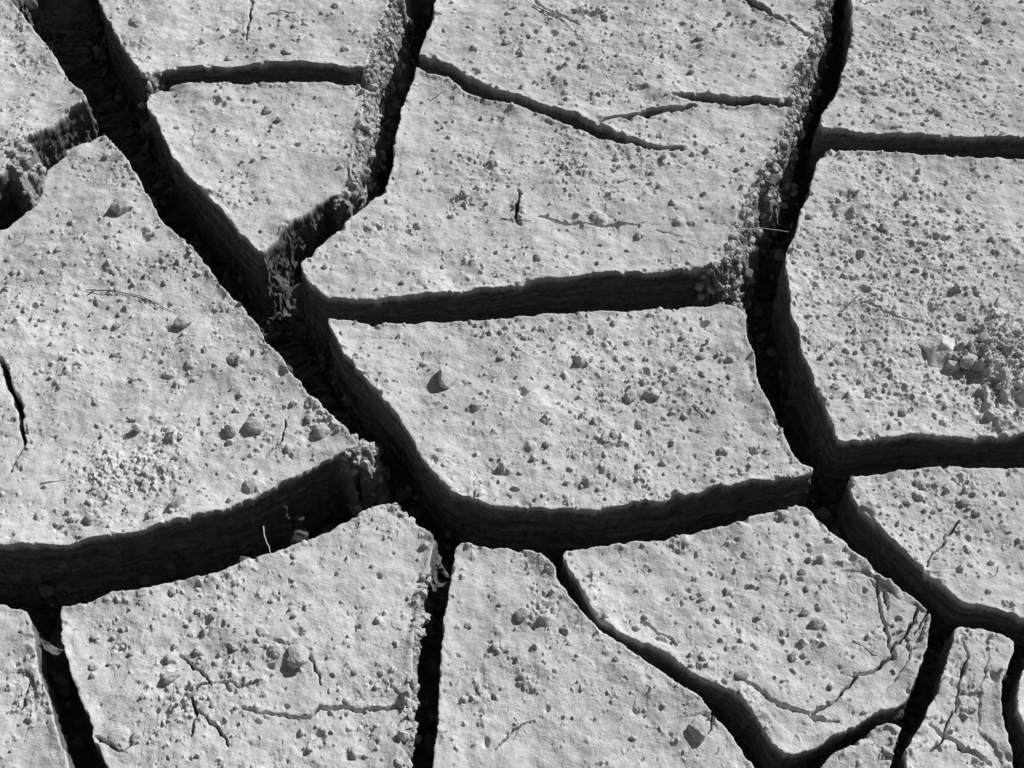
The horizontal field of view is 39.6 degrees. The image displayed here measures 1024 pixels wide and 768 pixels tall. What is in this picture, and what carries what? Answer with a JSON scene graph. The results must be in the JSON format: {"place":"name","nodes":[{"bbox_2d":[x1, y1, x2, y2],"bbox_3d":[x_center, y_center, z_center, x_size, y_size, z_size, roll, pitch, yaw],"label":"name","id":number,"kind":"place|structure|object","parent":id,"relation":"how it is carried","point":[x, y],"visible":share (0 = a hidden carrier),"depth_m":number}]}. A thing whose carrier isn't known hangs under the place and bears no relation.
{"place":"outdoors","nodes":[
{"label":"outdoors","id":0,"kind":"place"},
{"bbox_2d":[0,0,1023,767],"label":"cracked mud ground","id":1,"kind":"structure","parent":0,"point":[504,540],"depth_m":1.39},
{"bbox_2d":[54,244,61,251],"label":"stone","id":2,"kind":"object","parent":1,"relation":"on","point":[58,248],"visible":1,"depth_m":1.50},
{"bbox_2d":[84,512,94,524],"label":"stone","id":3,"kind":"object","parent":1,"relation":"on","point":[89,517],"visible":1,"depth_m":1.27},
{"bbox_2d":[114,320,120,328],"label":"stone","id":4,"kind":"object","parent":1,"relation":"on","point":[117,324],"visible":1,"depth_m":1.43},
{"bbox_2d":[110,197,133,215],"bbox_3d":[-0.423,-0.193,1.536,0.024,0.019,0.023,-32,57,-24],"label":"stone","id":5,"kind":"object","parent":1,"relation":"on","point":[120,206],"visible":1,"depth_m":1.53},
{"bbox_2d":[163,671,180,684],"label":"stone","id":6,"kind":"object","parent":1,"relation":"on","point":[169,677],"visible":1,"depth_m":1.17},
{"bbox_2d":[171,493,185,508],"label":"stone","id":7,"kind":"object","parent":1,"relation":"on","point":[178,499],"visible":1,"depth_m":1.28},
{"bbox_2d":[173,314,192,327],"bbox_3d":[-0.330,-0.062,1.433,0.015,0.013,0.018,27,55,21],"label":"stone","id":8,"kind":"object","parent":1,"relation":"on","point":[183,320],"visible":1,"depth_m":1.43},
{"bbox_2d":[225,54,232,60],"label":"stone","id":9,"kind":"object","parent":1,"relation":"on","point":[228,57],"visible":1,"depth_m":1.71},
{"bbox_2d":[224,425,237,437],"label":"stone","id":10,"kind":"object","parent":1,"relation":"on","point":[230,431],"visible":1,"depth_m":1.34},
{"bbox_2d":[244,416,266,433],"bbox_3d":[-0.244,0.039,1.347,0.020,0.013,0.016,17,52,14],"label":"stone","id":11,"kind":"object","parent":1,"relation":"on","point":[252,424],"visible":1,"depth_m":1.34},
{"bbox_2d":[262,105,271,113],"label":"stone","id":12,"kind":"object","parent":1,"relation":"on","point":[267,109],"visible":1,"depth_m":1.65},
{"bbox_2d":[282,47,291,53],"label":"stone","id":13,"kind":"object","parent":1,"relation":"on","point":[286,50],"visible":1,"depth_m":1.71},
{"bbox_2d":[287,643,309,668],"bbox_3d":[-0.178,0.228,1.190,0.018,0.014,0.022,0,50,0],"label":"stone","id":14,"kind":"object","parent":1,"relation":"on","point":[298,656],"visible":1,"depth_m":1.18},
{"bbox_2d":[305,413,312,421],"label":"stone","id":15,"kind":"object","parent":1,"relation":"on","point":[309,417],"visible":1,"depth_m":1.35},
{"bbox_2d":[314,422,329,437],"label":"stone","id":16,"kind":"object","parent":1,"relation":"on","point":[321,429],"visible":1,"depth_m":1.34},
{"bbox_2d":[439,365,458,388],"bbox_3d":[-0.063,-0.007,1.379,0.019,0.018,0.027,10,51,8],"label":"stone","id":17,"kind":"object","parent":1,"relation":"on","point":[448,377],"visible":1,"depth_m":1.38},
{"bbox_2d":[471,399,481,410],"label":"stone","id":18,"kind":"object","parent":1,"relation":"on","point":[476,404],"visible":1,"depth_m":1.36},
{"bbox_2d":[498,353,504,359],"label":"stone","id":19,"kind":"object","parent":1,"relation":"on","point":[501,356],"visible":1,"depth_m":1.40},
{"bbox_2d":[13,5,998,752],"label":"dry rootlets","id":20,"kind":"object","parent":1,"relation":"on","point":[507,219],"visible":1,"depth_m":1.47},
{"bbox_2d":[0,0,1023,767],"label":"soil crumbs","id":21,"kind":"object","parent":1,"relation":"on","point":[374,128],"visible":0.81,"depth_m":1.49},
{"bbox_2d":[9,0,1016,767],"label":"crack rubble","id":22,"kind":"object","parent":1,"relation":"on","point":[79,742],"visible":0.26,"depth_m":1.43},
{"bbox_2d":[42,3,985,741],"bbox_3d":[0.032,-0.095,1.462,1.021,0.010,1.002,0,50,0],"label":"dry grass straw","id":23,"kind":"object","parent":1,"relation":"on","point":[484,333],"visible":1,"depth_m":1.38},
{"bbox_2d":[515,607,529,621],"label":"stone","id":24,"kind":"object","parent":1,"relation":"on","point":[522,614],"visible":1,"depth_m":1.21},
{"bbox_2d":[560,624,568,635],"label":"stone","id":25,"kind":"object","parent":1,"relation":"on","point":[564,629],"visible":1,"depth_m":1.20},
{"bbox_2d":[622,389,636,402],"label":"stone","id":26,"kind":"object","parent":1,"relation":"on","point":[630,396],"visible":1,"depth_m":1.37},
{"bbox_2d":[660,458,665,466],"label":"stone","id":27,"kind":"object","parent":1,"relation":"on","point":[662,462],"visible":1,"depth_m":1.32},
{"bbox_2d":[688,717,707,742],"bbox_3d":[0.149,0.278,1.143,0.016,0.013,0.022,0,50,0],"label":"stone","id":28,"kind":"object","parent":1,"relation":"on","point":[697,728],"visible":1,"depth_m":1.14},
{"bbox_2d":[696,33,703,39],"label":"stone","id":29,"kind":"object","parent":1,"relation":"on","point":[699,36],"visible":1,"depth_m":1.73},
{"bbox_2d":[735,670,748,678],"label":"stone","id":30,"kind":"object","parent":1,"relation":"on","point":[741,674],"visible":1,"depth_m":1.18},
{"bbox_2d":[779,630,787,636],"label":"stone","id":31,"kind":"object","parent":1,"relation":"on","point":[783,633],"visible":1,"depth_m":1.21},
{"bbox_2d":[790,651,797,660],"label":"stone","id":32,"kind":"object","parent":1,"relation":"on","point":[794,656],"visible":1,"depth_m":1.19},
{"bbox_2d":[810,616,823,629],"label":"stone","id":33,"kind":"object","parent":1,"relation":"on","point":[817,622],"visible":1,"depth_m":1.21},
{"bbox_2d":[879,222,890,230],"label":"stone","id":34,"kind":"object","parent":1,"relation":"on","point":[883,226],"visible":1,"depth_m":1.52},
{"bbox_2d":[903,498,911,504],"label":"stone","id":35,"kind":"object","parent":1,"relation":"on","point":[907,501],"visible":1,"depth_m":1.29},
{"bbox_2d":[916,334,954,368],"bbox_3d":[0.420,-0.032,1.409,0.039,0.030,0.039,0,50,0],"label":"pale stone","id":36,"kind":"object","parent":1,"relation":"on","point":[936,348],"visible":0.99,"depth_m":1.40},
{"bbox_2d":[960,498,971,507],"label":"stone","id":37,"kind":"object","parent":1,"relation":"on","point":[965,502],"visible":1,"depth_m":1.29},
{"bbox_2d":[960,354,977,369],"bbox_3d":[0.446,-0.023,1.391,0.013,0.014,0.021,31,56,23],"label":"stone","id":38,"kind":"object","parent":1,"relation":"on","point":[967,362],"visible":1,"depth_m":1.39},
{"bbox_2d":[971,286,982,294],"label":"stone","id":39,"kind":"object","parent":1,"relation":"on","point":[976,290],"visible":1,"depth_m":1.46}
]}

